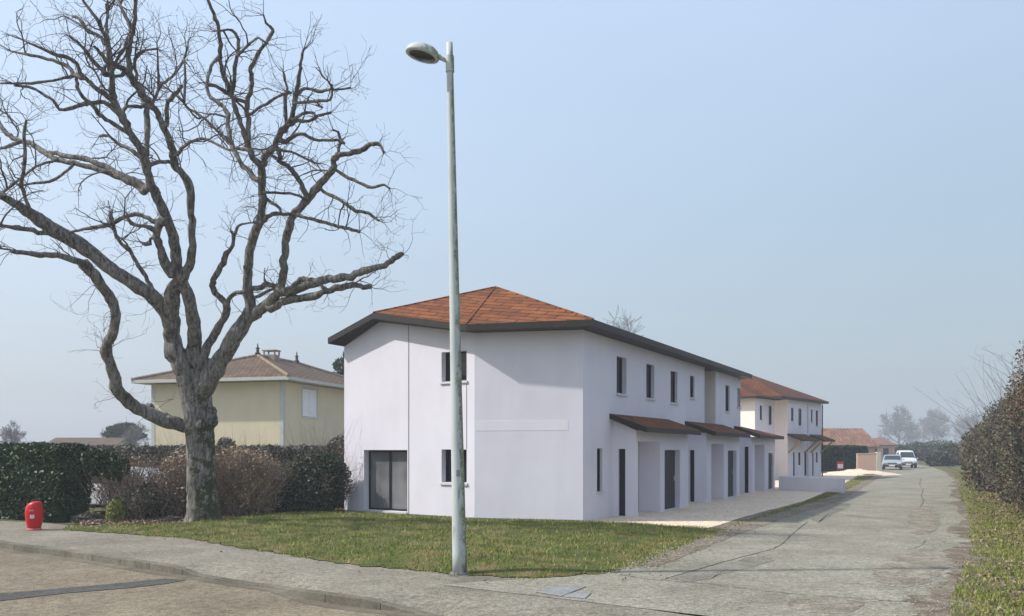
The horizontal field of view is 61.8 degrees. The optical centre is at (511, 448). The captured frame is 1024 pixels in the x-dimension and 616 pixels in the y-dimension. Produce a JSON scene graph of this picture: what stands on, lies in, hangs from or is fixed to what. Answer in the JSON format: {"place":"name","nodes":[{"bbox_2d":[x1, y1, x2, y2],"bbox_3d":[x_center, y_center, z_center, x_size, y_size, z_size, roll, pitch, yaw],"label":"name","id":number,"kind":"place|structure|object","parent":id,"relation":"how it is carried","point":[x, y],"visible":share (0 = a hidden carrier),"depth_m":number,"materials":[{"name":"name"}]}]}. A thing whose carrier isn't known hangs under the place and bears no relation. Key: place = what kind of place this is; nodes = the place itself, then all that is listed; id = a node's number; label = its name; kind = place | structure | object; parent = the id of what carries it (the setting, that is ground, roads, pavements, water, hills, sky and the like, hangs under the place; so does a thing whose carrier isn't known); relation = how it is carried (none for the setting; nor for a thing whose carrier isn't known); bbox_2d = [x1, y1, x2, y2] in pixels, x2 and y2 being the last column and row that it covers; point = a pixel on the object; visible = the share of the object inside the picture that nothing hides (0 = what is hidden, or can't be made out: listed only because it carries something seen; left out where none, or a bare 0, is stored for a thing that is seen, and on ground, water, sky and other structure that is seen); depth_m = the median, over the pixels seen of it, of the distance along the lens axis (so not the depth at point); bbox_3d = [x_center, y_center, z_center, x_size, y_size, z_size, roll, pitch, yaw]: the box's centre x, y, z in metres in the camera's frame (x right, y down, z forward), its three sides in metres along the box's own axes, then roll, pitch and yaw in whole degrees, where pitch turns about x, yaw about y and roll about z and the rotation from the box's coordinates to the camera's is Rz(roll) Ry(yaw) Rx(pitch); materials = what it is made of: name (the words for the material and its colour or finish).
{"place":"outdoors","nodes":[
{"label":"outdoors","id":0,"kind":"place"},
{"bbox_2d":[48,438,132,449],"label":"detached house","id":1,"kind":"structure","parent":0,"point":[101,441],"depth_m":93.76,"materials":[{"name":"tile"}]},
{"bbox_2d":[0,551,394,615],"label":"road","id":2,"kind":"structure","parent":0,"point":[23,572],"depth_m":12.24,"materials":[{"name":"grey asphalt"}]},
{"bbox_2d":[0,578,184,600],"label":"road patch","id":3,"kind":"object","parent":2,"relation":"on","point":[14,595],"visible":1,"depth_m":12.98,"materials":[{"name":"grey asphalt"}]},
{"bbox_2d":[0,548,421,615],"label":"gutter","id":4,"kind":"object","parent":2,"relation":"on","point":[295,597],"visible":1,"depth_m":13.29,"materials":[{"name":"concrete"}]},
{"bbox_2d":[131,343,343,450],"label":"detached house","id":5,"kind":"structure","parent":0,"point":[274,396],"depth_m":44.32,"materials":[{"name":"paint"}]},
{"bbox_2d":[301,386,317,418],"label":"window","id":6,"kind":"structure","parent":5,"relation":"in","point":[309,397],"depth_m":45.65,"materials":[{"name":"metal"}]},
{"bbox_2d":[0,521,704,615],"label":"pavement","id":7,"kind":"structure","parent":0,"point":[422,590],"depth_m":13.64,"materials":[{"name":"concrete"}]},
{"bbox_2d":[25,501,42,530],"bbox_3d":[-11.796,1.645,21.123,0.410,0.711,0.376,0,0,0],"label":"fire hydrant","id":8,"kind":"object","parent":7,"relation":"on","point":[34,515],"visible":1,"depth_m":20.99,"materials":[{"name":"red metal"}]},
{"bbox_2d":[405,41,468,574],"bbox_3d":[-1.194,-2.249,13.675,1.017,8.503,0.436,0,0,0],"label":"street lamp","id":9,"kind":"object","parent":7,"relation":"on","point":[424,52],"visible":1,"depth_m":13.63,"materials":[{"name":"metal"}]},
{"bbox_2d":[538,586,584,595],"bbox_3d":[0.672,2.003,12.061,0.457,0.033,0.916,0,0,27],"label":"inspection cover","id":10,"kind":"object","parent":7,"relation":"on","point":[559,590],"visible":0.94,"depth_m":12.01,"materials":[{"name":"metal"}]},
{"bbox_2d":[561,593,590,598],"bbox_3d":[0.903,2.003,11.666,0.362,0.033,0.446,0,0,23],"label":"inspection cover","id":11,"kind":"object","parent":7,"relation":"on","point":[578,595],"visible":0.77,"depth_m":11.60,"materials":[{"name":"metal"}]},
{"bbox_2d":[61,509,726,578],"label":"lawn","id":12,"kind":"structure","parent":0,"point":[385,560],"depth_m":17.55,"materials":[{"name":"plant"}]},
{"bbox_2d":[162,515,180,521],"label":"garden plant","id":13,"kind":"object","parent":12,"relation":"on","point":[171,517],"visible":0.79,"depth_m":22.81,"materials":[{"name":"grey plant"}]},
{"bbox_2d":[0,0,425,521],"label":"bare tree","id":14,"kind":"object","parent":12,"relation":"on","point":[198,373],"visible":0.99,"depth_m":20.62,"materials":[{"name":"brown plant"}]},
{"bbox_2d":[283,415,360,472],"bbox_3d":[-6.089,0.325,26.823,2.848,3.236,2.875,0,0,0],"label":"sapling","id":15,"kind":"object","parent":12,"relation":"on","point":[313,446],"visible":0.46,"depth_m":26.92,"materials":[{"name":"plant"}]},
{"bbox_2d":[300,434,361,507],"bbox_3d":[-5.369,0.765,28.140,2.777,2.511,2.911,0,0,20],"label":"shrub","id":16,"kind":"object","parent":12,"relation":"on","point":[333,443],"visible":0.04,"depth_m":27.72,"materials":[{"name":"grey plant"}]},
{"bbox_2d":[124,526,755,583],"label":"leaf litter","id":17,"kind":"object","parent":12,"relation":"on","point":[483,574],"visible":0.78,"depth_m":15.06,"materials":[{"name":"brown plant"}]},
{"bbox_2d":[0,465,944,592],"bbox_3d":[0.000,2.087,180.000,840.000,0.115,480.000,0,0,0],"label":"ground","id":18,"kind":"structure","parent":0,"point":[96,508],"depth_m":24.26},
{"bbox_2d":[0,420,29,443],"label":"bare tree","id":19,"kind":"object","parent":18,"relation":"on","point":[10,435],"visible":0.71,"depth_m":99.60,"materials":[{"name":"grey plant"}]},
{"bbox_2d":[0,441,95,522],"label":"hedge","id":20,"kind":"object","parent":18,"relation":"on","point":[31,472],"visible":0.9,"depth_m":23.99,"materials":[{"name":"green plant"}]},
{"bbox_2d":[70,514,87,523],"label":"garden plant","id":21,"kind":"object","parent":18,"relation":"on","point":[75,519],"visible":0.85,"depth_m":22.97,"materials":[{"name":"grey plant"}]},
{"bbox_2d":[79,511,103,520],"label":"garden plant","id":22,"kind":"object","parent":18,"relation":"on","point":[94,513],"visible":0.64,"depth_m":23.34,"materials":[{"name":"grey plant"}]},
{"bbox_2d":[105,499,124,522],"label":"garden plant","id":23,"kind":"object","parent":18,"relation":"on","point":[117,511],"visible":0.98,"depth_m":22.79,"materials":[{"name":"green plant"}]},
{"bbox_2d":[101,422,147,439],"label":"pine tree","id":24,"kind":"object","parent":18,"relation":"on","point":[113,431],"visible":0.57,"depth_m":99.35,"materials":[{"name":"green plant"}]},
{"bbox_2d":[84,446,177,514],"bbox_3d":[-11.043,0.944,24.719,3.642,2.110,3.092,0,0,0],"label":"shrub","id":25,"kind":"object","parent":18,"relation":"on","point":[114,488],"visible":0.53,"depth_m":24.21,"materials":[{"name":"plant"}]},
{"bbox_2d":[87,467,178,509],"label":"shrub","id":26,"kind":"object","parent":18,"relation":"on","point":[93,501],"visible":0.02,"depth_m":25.96,"materials":[{"name":"white plant"}]},
{"bbox_2d":[122,422,150,445],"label":"bare tree","id":27,"kind":"object","parent":18,"relation":"on","point":[133,438],"visible":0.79,"depth_m":96.13,"materials":[{"name":"grey plant"}]},
{"bbox_2d":[102,477,175,519],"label":"shrub","id":28,"kind":"object","parent":18,"relation":"on","point":[146,501],"visible":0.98,"depth_m":23.58,"materials":[{"name":"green plant"}]},
{"bbox_2d":[136,415,225,464],"bbox_3d":[-10.050,0.426,27.419,2.952,3.069,2.457,0,0,20],"label":"sapling","id":29,"kind":"object","parent":18,"relation":"on","point":[166,446],"visible":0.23,"depth_m":27.16,"materials":[{"name":"brown plant"}]},
{"bbox_2d":[128,445,244,516],"bbox_3d":[-9.271,0.915,25.078,3.804,2.213,3.629,0,0,0],"label":"shrub","id":30,"kind":"object","parent":18,"relation":"on","point":[178,481],"visible":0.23,"depth_m":24.39,"materials":[{"name":"brown plant"}]},
{"bbox_2d":[79,506,345,530],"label":"leaf litter","id":31,"kind":"object","parent":18,"relation":"on","point":[130,521],"visible":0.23,"depth_m":22.82,"materials":[{"name":"brown plant"}]},
{"bbox_2d":[60,447,153,510],"bbox_3d":[-11.472,0.827,23.999,2.764,2.082,1.316,0,0,0],"label":"shrub","id":32,"kind":"object","parent":31,"relation":"on","point":[86,461],"visible":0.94,"depth_m":23.77,"materials":[{"name":"green plant"}]},
{"bbox_2d":[86,443,343,507],"bbox_3d":[-11.511,0.911,30.184,13.553,2.283,1.776,0,0,0],"label":"hedge","id":33,"kind":"object","parent":18,"relation":"on","point":[277,449],"visible":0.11,"depth_m":29.79,"materials":[{"name":"green plant"}]},
{"bbox_2d":[0,540,441,615],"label":"kerb","id":34,"kind":"structure","parent":18,"relation":"on","point":[350,600],"depth_m":14.30,"materials":[{"name":"concrete"}]},
{"bbox_2d":[215,435,244,456],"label":"shrub","id":35,"kind":"object","parent":18,"relation":"on","point":[225,441],"visible":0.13,"depth_m":27.23,"materials":[{"name":"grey plant"}]},
{"bbox_2d":[215,426,270,455],"bbox_3d":[-8.677,0.523,27.212,2.143,2.912,2.396,0,0,0],"label":"sapling","id":36,"kind":"object","parent":18,"relation":"on","point":[246,441],"visible":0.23,"depth_m":27.05,"materials":[{"name":"brown plant"}]},
{"bbox_2d":[186,443,305,515],"bbox_3d":[-7.814,0.851,25.163,3.527,2.327,3.935,0,0,0],"label":"shrub","id":37,"kind":"object","parent":18,"relation":"on","point":[251,495],"visible":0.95,"depth_m":24.69,"materials":[{"name":"brown plant"}]},
{"bbox_2d":[260,449,372,513],"bbox_3d":[-6.512,0.973,26.269,3.747,2.113,2.993,0,0,25],"label":"shrub","id":38,"kind":"object","parent":18,"relation":"on","point":[318,483],"visible":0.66,"depth_m":25.95,"materials":[{"name":"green plant"}]},
{"bbox_2d":[332,352,343,374],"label":"pine tree","id":39,"kind":"object","parent":18,"relation":"on","point":[338,365],"visible":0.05,"depth_m":61.52,"materials":[{"name":"green plant"}]},
{"bbox_2d":[328,286,783,520],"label":"terraced house","id":40,"kind":"structure","parent":18,"relation":"on","point":[570,415],"depth_m":25.27,"materials":[{"name":"paint"}]},
{"bbox_2d":[363,450,406,513],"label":"sliding door","id":41,"kind":"structure","parent":40,"relation":"in","point":[388,477],"depth_m":26.47,"materials":[{"name":"glass"}]},
{"bbox_2d":[439,351,467,383],"bbox_3d":[-1.628,-2.346,24.709,0.964,0.924,0.807,0,0,0],"label":"window","id":42,"kind":"structure","parent":40,"relation":"in","point":[463,354],"depth_m":24.73,"materials":[{"name":"glass"}]},
{"bbox_2d":[439,449,467,484],"bbox_3d":[-1.628,0.528,24.709,0.964,1.023,0.807,0,0,0],"label":"window","id":43,"kind":"structure","parent":40,"relation":"in","point":[448,451],"depth_m":25.00,"materials":[{"name":"glass"}]},
{"bbox_2d":[596,448,603,494],"bbox_3d":[2.411,0.639,24.521,0.319,1.310,0.492,0,0,27],"label":"window","id":44,"kind":"structure","parent":40,"relation":"in","point":[598,492],"depth_m":24.66,"materials":[{"name":"glass"}]},
{"bbox_2d":[616,357,627,396],"bbox_3d":[3.273,-2.203,26.054,0.640,1.180,0.907,0,0,0],"label":"window","id":45,"kind":"structure","parent":40,"relation":"in","point":[619,360],"depth_m":26.36,"materials":[{"name":"glass"}]},
{"bbox_2d":[646,365,655,400],"bbox_3d":[4.542,-2.208,28.410,0.598,1.187,0.865,0,0,0],"label":"window","id":46,"kind":"structure","parent":40,"relation":"in","point":[648,368],"depth_m":28.68,"materials":[{"name":"glass"}]},
{"bbox_2d":[670,371,678,404],"bbox_3d":[5.771,-2.185,30.703,0.581,1.195,0.857,0,0,0],"label":"window","id":47,"kind":"structure","parent":40,"relation":"in","point":[672,373],"depth_m":30.96,"materials":[{"name":"glass"}]},
{"bbox_2d":[690,376,695,399],"bbox_3d":[6.869,-2.343,32.727,0.446,0.899,0.651,0,0,0],"label":"window","id":48,"kind":"structure","parent":40,"relation":"in","point":[691,377],"depth_m":32.95,"materials":[{"name":"glass"}]},
{"bbox_2d":[725,385,730,412],"bbox_3d":[9.435,-2.187,37.570,0.521,1.209,0.779,0,0,0],"label":"window","id":49,"kind":"structure","parent":40,"relation":"in","point":[726,387],"depth_m":37.80,"materials":[{"name":"glass"}]},
{"bbox_2d":[605,307,644,335],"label":"bare tree","id":50,"kind":"object","parent":18,"relation":"on","point":[626,322],"visible":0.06,"depth_m":61.75,"materials":[{"name":"grey plant"}]},
{"bbox_2d":[837,461,844,470],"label":"site sign","id":51,"kind":"object","parent":18,"relation":"on","point":[840,465],"visible":0.74,"depth_m":71.40,"materials":[{"name":"red paint"}]},
{"bbox_2d":[821,444,868,471],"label":"hedge","id":52,"kind":"object","parent":18,"relation":"on","point":[834,454],"visible":0.6,"depth_m":77.30,"materials":[{"name":"green plant"}]},
{"bbox_2d":[821,428,880,452],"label":"detached house","id":53,"kind":"structure","parent":18,"relation":"on","point":[850,436],"depth_m":100.33,"materials":[{"name":"tile"}]},
{"bbox_2d":[856,452,880,470],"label":"garden wall","id":54,"kind":"structure","parent":18,"relation":"on","point":[869,461],"depth_m":69.79,"materials":[{"name":"beige paint"}]},
{"bbox_2d":[873,438,897,462],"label":"detached house","id":55,"kind":"structure","parent":18,"relation":"on","point":[887,446],"depth_m":122.47,"materials":[{"name":"tile"}]},
{"bbox_2d":[883,448,887,455],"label":"window","id":56,"kind":"structure","parent":55,"relation":"in","point":[885,450],"depth_m":122.40,"materials":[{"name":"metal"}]},
{"bbox_2d":[877,404,923,443],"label":"bare tree","id":57,"kind":"object","parent":18,"relation":"on","point":[908,427],"visible":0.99,"depth_m":334.50,"materials":[{"name":"grey plant"}]},
{"bbox_2d":[895,444,921,460],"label":"shrub","id":58,"kind":"object","parent":18,"relation":"on","point":[917,452],"visible":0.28,"depth_m":128.11,"materials":[{"name":"green plant"}]},
{"bbox_2d":[902,418,937,442],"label":"bare tree","id":59,"kind":"object","parent":18,"relation":"on","point":[923,429],"visible":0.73,"depth_m":349.55,"materials":[{"name":"grey plant"}]},
{"bbox_2d":[902,441,939,460],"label":"shrub","id":60,"kind":"object","parent":18,"relation":"on","point":[926,449],"visible":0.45,"depth_m":139.82,"materials":[{"name":"green plant"}]},
{"bbox_2d":[909,407,951,442],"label":"bare tree","id":61,"kind":"object","parent":18,"relation":"on","point":[934,423],"visible":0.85,"depth_m":363.77,"materials":[{"name":"grey plant"}]},
{"bbox_2d":[921,440,960,445],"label":"shrub","id":62,"kind":"object","parent":18,"relation":"on","point":[940,443],"visible":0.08,"depth_m":159.40,"materials":[{"name":"green plant"}]},
{"bbox_2d":[951,410,980,442],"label":"bare tree","id":63,"kind":"object","parent":18,"relation":"on","point":[964,424],"visible":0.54,"depth_m":384.86,"materials":[{"name":"grey plant"}]},
{"bbox_2d":[0,0,1023,445],"label":"sky","id":64,"kind":"structure","parent":0,"point":[821,199],"materials":[{"name":"blue"}]},
{"bbox_2d":[446,463,970,615],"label":"lane","id":65,"kind":"structure","parent":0,"point":[857,533],"depth_m":14.53,"materials":[{"name":"grey asphalt"}]},
{"bbox_2d":[125,549,925,613],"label":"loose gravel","id":66,"kind":"structure","parent":65,"relation":"on","point":[605,577],"depth_m":12.74,"materials":[{"name":"grey gravel"}]},
{"bbox_2d":[672,556,772,580],"bbox_3d":[3.693,1.992,14.383,0.625,0.001,3.742,0,0,36],"label":"lane patch","id":67,"kind":"object","parent":65,"relation":"on","point":[740,564],"visible":1,"depth_m":14.26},
{"bbox_2d":[621,480,929,604],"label":"lane cracks","id":68,"kind":"object","parent":65,"relation":"on","point":[779,545],"visible":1,"depth_m":13.90,"materials":[{"name":"black asphalt"}]},
{"bbox_2d":[788,593,865,613],"bbox_3d":[4.057,1.992,11.106,0.960,0.001,1.579,0,0,25],"label":"lane patch","id":69,"kind":"object","parent":65,"relation":"on","point":[846,605],"visible":1,"depth_m":11.03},
{"bbox_2d":[811,503,849,521],"bbox_3d":[10.184,1.992,27.296,0.613,0.001,8.954,0,0,27],"label":"lane patch","id":70,"kind":"object","parent":65,"relation":"on","point":[824,514],"visible":1,"depth_m":26.81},
{"bbox_2d":[881,455,903,469],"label":"parked car","id":71,"kind":"object","parent":65,"relation":"on","point":[892,461],"visible":0.98,"depth_m":81.57,"materials":[{"name":"silver metal"}]},
{"bbox_2d":[895,450,917,467],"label":"parked van","id":72,"kind":"object","parent":65,"relation":"on","point":[910,460],"visible":0.63,"depth_m":88.77,"materials":[{"name":"white paint"}]},
{"bbox_2d":[872,547,950,586],"bbox_3d":[7.040,1.992,14.859,1.067,0.001,5.779,0,0,34],"label":"lane patch","id":73,"kind":"object","parent":65,"relation":"on","point":[901,564],"visible":1,"depth_m":14.26,"materials":[{"name":"grey asphalt"}]},
{"bbox_2d":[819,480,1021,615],"bbox_3d":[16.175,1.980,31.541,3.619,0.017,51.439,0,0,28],"label":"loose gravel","id":74,"kind":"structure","parent":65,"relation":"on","point":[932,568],"depth_m":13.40,"materials":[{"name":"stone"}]},
{"bbox_2d":[907,505,940,534],"bbox_3d":[12.175,1.992,25.246,0.902,0.001,12.058,0,0,25],"label":"lane patch","id":75,"kind":"object","parent":65,"relation":"on","point":[921,521],"visible":0.98,"depth_m":24.15,"materials":[{"name":"grey asphalt"}]},
{"bbox_2d":[587,475,857,527],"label":"gravel yard","id":76,"kind":"structure","parent":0,"point":[714,512],"depth_m":28.16,"materials":[{"name":"beige gravel"}]},
{"bbox_2d":[740,375,834,478],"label":"terraced house","id":77,"kind":"structure","parent":76,"relation":"on","point":[792,416],"depth_m":56.39,"materials":[{"name":"paint"}]},
{"bbox_2d":[760,405,762,420],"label":"window","id":78,"kind":"structure","parent":77,"relation":"in","point":[760,405],"depth_m":54.76,"materials":[{"name":"glass"}]},
{"bbox_2d":[768,406,772,425],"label":"window","id":79,"kind":"structure","parent":77,"relation":"in","point":[769,406],"depth_m":55.88,"materials":[{"name":"glass"}]},
{"bbox_2d":[798,408,801,425],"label":"window","id":80,"kind":"structure","parent":77,"relation":"in","point":[799,410],"depth_m":57.69,"materials":[{"name":"glass"}]},
{"bbox_2d":[804,451,805,475],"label":"window","id":81,"kind":"structure","parent":77,"relation":"in","point":[804,451],"depth_m":58.40,"materials":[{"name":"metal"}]},
{"bbox_2d":[816,410,818,426],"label":"window","id":82,"kind":"structure","parent":77,"relation":"in","point":[816,410],"depth_m":60.21,"materials":[{"name":"glass"}]},
{"bbox_2d":[779,476,844,492],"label":"wall","id":83,"kind":"structure","parent":76,"relation":"on","point":[813,484],"depth_m":40.05,"materials":[{"name":"white paint"}]},
{"bbox_2d":[821,468,900,475],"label":"spoil heap","id":84,"kind":"object","parent":76,"relation":"on","point":[854,472],"visible":0.96,"depth_m":65.06,"materials":[{"name":"beige sand"}]},
{"bbox_2d":[636,475,881,565],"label":"verge","id":85,"kind":"structure","parent":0,"point":[832,500],"depth_m":23.79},
{"bbox_2d":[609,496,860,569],"bbox_3d":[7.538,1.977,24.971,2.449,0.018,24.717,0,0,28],"label":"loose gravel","id":86,"kind":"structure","parent":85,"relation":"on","point":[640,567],"depth_m":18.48,"materials":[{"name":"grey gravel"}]},
{"bbox_2d":[728,475,871,525],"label":"verge grass","id":87,"kind":"structure","parent":85,"relation":"on","point":[828,494],"depth_m":34.79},
{"bbox_2d":[903,473,996,615],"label":"verge","id":88,"kind":"structure","parent":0,"point":[924,605],"depth_m":13.79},
{"bbox_2d":[917,461,1023,615],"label":"verge","id":89,"kind":"structure","parent":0,"point":[947,469],"depth_m":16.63,"materials":[{"name":"green plant"}]},
{"bbox_2d":[924,450,957,465],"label":"shrub","id":90,"kind":"object","parent":89,"relation":"on","point":[937,457],"visible":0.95,"depth_m":97.40,"materials":[{"name":"green plant"}]},
{"bbox_2d":[934,442,960,464],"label":"shrub","id":91,"kind":"object","parent":89,"relation":"on","point":[950,447],"visible":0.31,"depth_m":103.37,"materials":[{"name":"green plant"}]},
{"bbox_2d":[874,341,1023,502],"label":"wild shrub","id":92,"kind":"object","parent":89,"relation":"on","point":[1020,391],"visible":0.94,"depth_m":22.05,"materials":[{"name":"brown plant"}]},
{"bbox_2d":[953,439,964,466],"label":"wild shrub","id":93,"kind":"object","parent":89,"relation":"on","point":[958,453],"visible":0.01,"depth_m":70.51,"materials":[{"name":"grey plant"}]},
{"bbox_2d":[958,430,973,473],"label":"wild shrub","id":94,"kind":"object","parent":89,"relation":"on","point":[967,433],"visible":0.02,"depth_m":62.74,"materials":[{"name":"brown plant"}]},
{"bbox_2d":[957,424,981,479],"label":"wild shrub","id":95,"kind":"object","parent":89,"relation":"on","point":[966,450],"depth_m":49.03,"materials":[{"name":"brown plant"}]},
{"bbox_2d":[935,350,1023,514],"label":"wild shrub","id":96,"kind":"object","parent":89,"relation":"on","point":[1018,470],"visible":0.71,"depth_m":23.85,"materials":[{"name":"brown plant"}]},
{"bbox_2d":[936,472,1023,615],"bbox_3d":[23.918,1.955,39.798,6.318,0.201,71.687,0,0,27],"label":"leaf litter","id":97,"kind":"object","parent":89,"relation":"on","point":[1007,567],"visible":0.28,"depth_m":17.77,"materials":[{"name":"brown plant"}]},
{"bbox_2d":[958,413,1001,491],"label":"wild shrub","id":98,"kind":"object","parent":89,"relation":"on","point":[978,483],"visible":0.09,"depth_m":40.42,"materials":[{"name":"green plant"}]},
{"bbox_2d":[950,379,1023,506],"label":"wild shrub","id":99,"kind":"object","parent":89,"relation":"on","point":[989,444],"visible":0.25,"depth_m":31.89,"materials":[{"name":"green plant"}]},
{"bbox_2d":[953,396,1020,495],"bbox_3d":[21.519,-0.246,34.987,6.243,4.547,10.066,0,0,24],"label":"wild shrub","id":100,"kind":"object","parent":89,"relation":"on","point":[978,462],"visible":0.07,"depth_m":35.83,"materials":[{"name":"brown plant"}]}
]}

